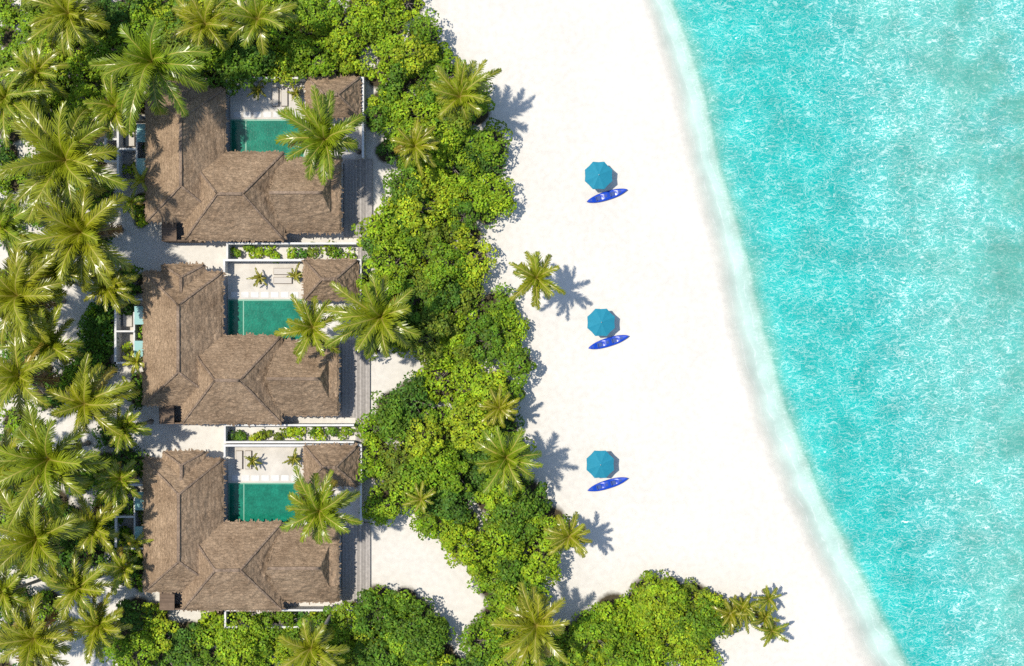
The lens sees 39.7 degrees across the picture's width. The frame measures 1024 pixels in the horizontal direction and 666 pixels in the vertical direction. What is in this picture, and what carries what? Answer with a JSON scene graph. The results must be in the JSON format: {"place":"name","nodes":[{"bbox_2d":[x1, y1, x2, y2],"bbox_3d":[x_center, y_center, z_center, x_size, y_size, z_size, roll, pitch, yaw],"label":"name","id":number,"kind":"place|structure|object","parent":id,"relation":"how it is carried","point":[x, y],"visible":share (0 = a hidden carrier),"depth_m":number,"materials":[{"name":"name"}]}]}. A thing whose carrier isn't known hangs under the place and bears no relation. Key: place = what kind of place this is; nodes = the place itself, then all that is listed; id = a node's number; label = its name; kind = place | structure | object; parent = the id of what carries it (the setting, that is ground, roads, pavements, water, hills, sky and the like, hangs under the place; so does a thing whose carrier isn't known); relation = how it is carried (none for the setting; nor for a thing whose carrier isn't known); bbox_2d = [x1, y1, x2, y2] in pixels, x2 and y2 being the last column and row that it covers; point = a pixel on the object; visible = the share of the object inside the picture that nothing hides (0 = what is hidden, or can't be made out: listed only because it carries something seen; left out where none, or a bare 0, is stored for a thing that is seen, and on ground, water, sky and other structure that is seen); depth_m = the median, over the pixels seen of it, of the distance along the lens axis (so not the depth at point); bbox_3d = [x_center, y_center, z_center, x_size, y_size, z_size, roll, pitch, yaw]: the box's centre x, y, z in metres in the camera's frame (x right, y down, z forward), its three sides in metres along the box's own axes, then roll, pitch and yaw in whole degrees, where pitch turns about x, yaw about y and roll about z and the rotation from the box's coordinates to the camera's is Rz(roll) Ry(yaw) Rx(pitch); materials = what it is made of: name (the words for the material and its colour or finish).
{"place":"outdoors","nodes":[
{"label":"outdoors","id":0,"kind":"place"},
{"bbox_2d":[135,492,143,539],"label":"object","id":1,"kind":"object","parent":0,"point":[138,506],"visible":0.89,"depth_m":147.70,"materials":[{"name":"teal glass"}]},
{"bbox_2d":[124,451,250,509],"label":"villa daybed cushions","id":2,"kind":"object","parent":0,"point":[238,460],"visible":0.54,"depth_m":149.32,"materials":[{"name":"white fabric"}]},
{"bbox_2d":[160,451,251,609],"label":"villa timber posts","id":3,"kind":"object","parent":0,"point":[167,601],"visible":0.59,"depth_m":147.38,"materials":[{"name":"wood"}]},
{"bbox_2d":[126,88,286,146],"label":"villa daybed cushions","id":4,"kind":"object","parent":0,"point":[130,141],"visible":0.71,"depth_m":149.32,"materials":[{"name":"white fabric"}]},
{"bbox_2d":[123,268,291,325],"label":"villa daybed cushions","id":5,"kind":"object","parent":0,"point":[127,320],"visible":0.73,"depth_m":149.32,"materials":[{"name":"white fabric"}]},
{"bbox_2d":[159,274,291,423],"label":"villa timber posts","id":6,"kind":"object","parent":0,"point":[166,414],"visible":0.49,"depth_m":147.38,"materials":[{"name":"brown wood"}]},
{"bbox_2d":[122,262,358,420],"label":"patio floor","id":7,"kind":"structure","parent":0,"point":[239,273],"depth_m":149.58,"materials":[{"name":"beige stone"}]},
{"bbox_2d":[228,299,301,339],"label":"pool edge","id":8,"kind":"object","parent":7,"relation":"in","point":[243,300],"visible":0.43,"depth_m":149.64,"materials":[{"name":"white stone"}]},
{"bbox_2d":[229,301,299,338],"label":"swimming pool","id":9,"kind":"structure","parent":8,"relation":"in","point":[266,317],"depth_m":149.62,"materials":[{"name":"teal liquid"}]},
{"bbox_2d":[123,447,358,603],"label":"patio floor","id":10,"kind":"structure","parent":0,"point":[271,459],"depth_m":149.58,"materials":[{"name":"white stone"}]},
{"bbox_2d":[228,483,293,522],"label":"pool edge","id":11,"kind":"object","parent":10,"relation":"in","point":[243,495],"visible":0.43,"depth_m":149.64,"materials":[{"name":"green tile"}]},
{"bbox_2d":[230,484,298,521],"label":"swimming pool","id":12,"kind":"structure","parent":11,"relation":"in","point":[266,502],"depth_m":149.62,"materials":[{"name":"teal liquid"}]},
{"bbox_2d":[125,82,360,239],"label":"patio floor","id":13,"kind":"structure","parent":0,"point":[240,101],"depth_m":149.58,"materials":[{"name":"beige stone"}]},
{"bbox_2d":[162,88,287,242],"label":"villa timber posts","id":14,"kind":"object","parent":13,"relation":"on","point":[169,232],"visible":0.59,"depth_m":147.38,"materials":[{"name":"wood"}]},
{"bbox_2d":[230,119,303,156],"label":"pool edge","id":15,"kind":"object","parent":13,"relation":"in","point":[231,120],"visible":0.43,"depth_m":149.64,"materials":[{"name":"white stone"}]},
{"bbox_2d":[232,121,302,156],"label":"swimming pool","id":16,"kind":"structure","parent":15,"relation":"in","point":[261,136],"depth_m":149.62,"materials":[{"name":"teal liquid"}]},
{"bbox_2d":[143,260,356,423],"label":"thatched roof","id":17,"kind":"structure","parent":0,"point":[214,349],"depth_m":146.06,"materials":[{"name":"brown wicker"}]},
{"bbox_2d":[143,259,357,422],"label":"villa roof ridge caps","id":18,"kind":"object","parent":17,"relation":"on","point":[258,359],"visible":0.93,"depth_m":145.39,"materials":[{"name":"brown wicker"}]},
{"bbox_2d":[0,0,743,665],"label":"thicket shrub","id":19,"kind":"object","parent":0,"point":[610,630],"depth_m":146.89,"materials":[{"name":"green plant"}]},
{"bbox_2d":[0,0,788,665],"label":"palm","id":20,"kind":"object","parent":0,"point":[34,284],"depth_m":139.69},
{"bbox_2d":[0,0,875,665],"bbox_3d":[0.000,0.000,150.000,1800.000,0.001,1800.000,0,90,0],"label":"beach sand","id":21,"kind":"structure","parent":0,"point":[660,406],"depth_m":150.00,"materials":[{"name":"white sand"}]},
{"bbox_2d":[102,259,363,442],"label":"villa walls","id":22,"kind":"structure","parent":21,"relation":"on","point":[118,330],"depth_m":148.20,"materials":[{"name":"white paint"}]},
{"bbox_2d":[134,306,143,356],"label":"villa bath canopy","id":23,"kind":"object","parent":22,"relation":"attached to","point":[138,319],"visible":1,"depth_m":147.70,"materials":[{"name":"glass"}]},
{"bbox_2d":[102,443,363,627],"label":"villa walls","id":24,"kind":"structure","parent":21,"relation":"on","point":[253,478],"depth_m":148.42,"materials":[{"name":"white paint"}]},
{"bbox_2d":[144,445,357,609],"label":"thatched roof","id":25,"kind":"structure","parent":24,"relation":"on","point":[217,539],"depth_m":146.06,"materials":[{"name":"brown wicker"}]},
{"bbox_2d":[144,446,357,610],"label":"villa roof ridge caps","id":26,"kind":"object","parent":25,"relation":"on","point":[258,548],"visible":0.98,"depth_m":145.44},
{"bbox_2d":[104,77,365,261],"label":"villa walls","id":27,"kind":"structure","parent":21,"relation":"on","point":[120,141],"depth_m":148.45,"materials":[{"name":"white paint"}]},
{"bbox_2d":[137,124,145,174],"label":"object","id":28,"kind":"object","parent":27,"relation":"attached to","point":[141,131],"visible":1,"depth_m":147.70,"materials":[{"name":"blue glass"}]},
{"bbox_2d":[140,74,362,612],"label":"roof edge","id":29,"kind":"object","parent":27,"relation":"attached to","point":[271,362],"visible":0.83,"depth_m":146.96,"materials":[{"name":"brown wicker"}]},
{"bbox_2d":[146,77,359,239],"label":"thatched roof","id":30,"kind":"structure","parent":27,"relation":"on","point":[229,217],"depth_m":146.03,"materials":[{"name":"brown wicker"}]},
{"bbox_2d":[145,77,359,239],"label":"villa roof ridge caps","id":31,"kind":"object","parent":30,"relation":"on","point":[249,186],"visible":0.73,"depth_m":145.25,"materials":[{"name":"brown wicker"}]},
{"bbox_2d":[342,340,369,441],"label":"deck","id":32,"kind":"structure","parent":21,"relation":"on","point":[356,384],"depth_m":149.70,"materials":[{"name":"grey wood"}]},
{"bbox_2d":[342,523,369,623],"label":"deck","id":33,"kind":"structure","parent":21,"relation":"on","point":[355,559],"depth_m":149.70,"materials":[{"name":"grey wood"}]},
{"bbox_2d":[344,160,371,261],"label":"deck","id":34,"kind":"structure","parent":21,"relation":"on","point":[357,191],"depth_m":149.70,"materials":[{"name":"grey wood"}]},
{"bbox_2d":[585,162,611,188],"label":"beach umbrella","id":35,"kind":"object","parent":21,"relation":"on","point":[598,175],"visible":1,"depth_m":148.06,"materials":[{"name":"fabric"}]},
{"bbox_2d":[586,451,613,477],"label":"beach umbrella","id":36,"kind":"object","parent":21,"relation":"on","point":[600,464],"visible":1,"depth_m":148.06,"materials":[{"name":"fabric"}]},
{"bbox_2d":[587,309,614,335],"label":"beach umbrella","id":37,"kind":"object","parent":21,"relation":"on","point":[600,322],"visible":1,"depth_m":148.06,"materials":[{"name":"fabric"}]},
{"bbox_2d":[587,188,626,202],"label":"kayak","id":38,"kind":"object","parent":21,"relation":"on","point":[607,195],"visible":1,"depth_m":149.75,"materials":[{"name":"blue plastic"}]},
{"bbox_2d":[587,477,627,490],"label":"kayak","id":39,"kind":"object","parent":21,"relation":"on","point":[607,484],"visible":1,"depth_m":149.75,"materials":[{"name":"blue plastic"}]},
{"bbox_2d":[589,335,628,348],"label":"kayak","id":40,"kind":"object","parent":21,"relation":"on","point":[608,341],"visible":1,"depth_m":149.75,"materials":[{"name":"blue plastic"}]},
{"bbox_2d":[650,0,1023,665],"bbox_3d":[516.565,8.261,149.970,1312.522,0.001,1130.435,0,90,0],"label":"sea","id":41,"kind":"structure","parent":0,"point":[859,164],"depth_m":149.97,"materials":[{"name":"teal liquid"}]}
]}

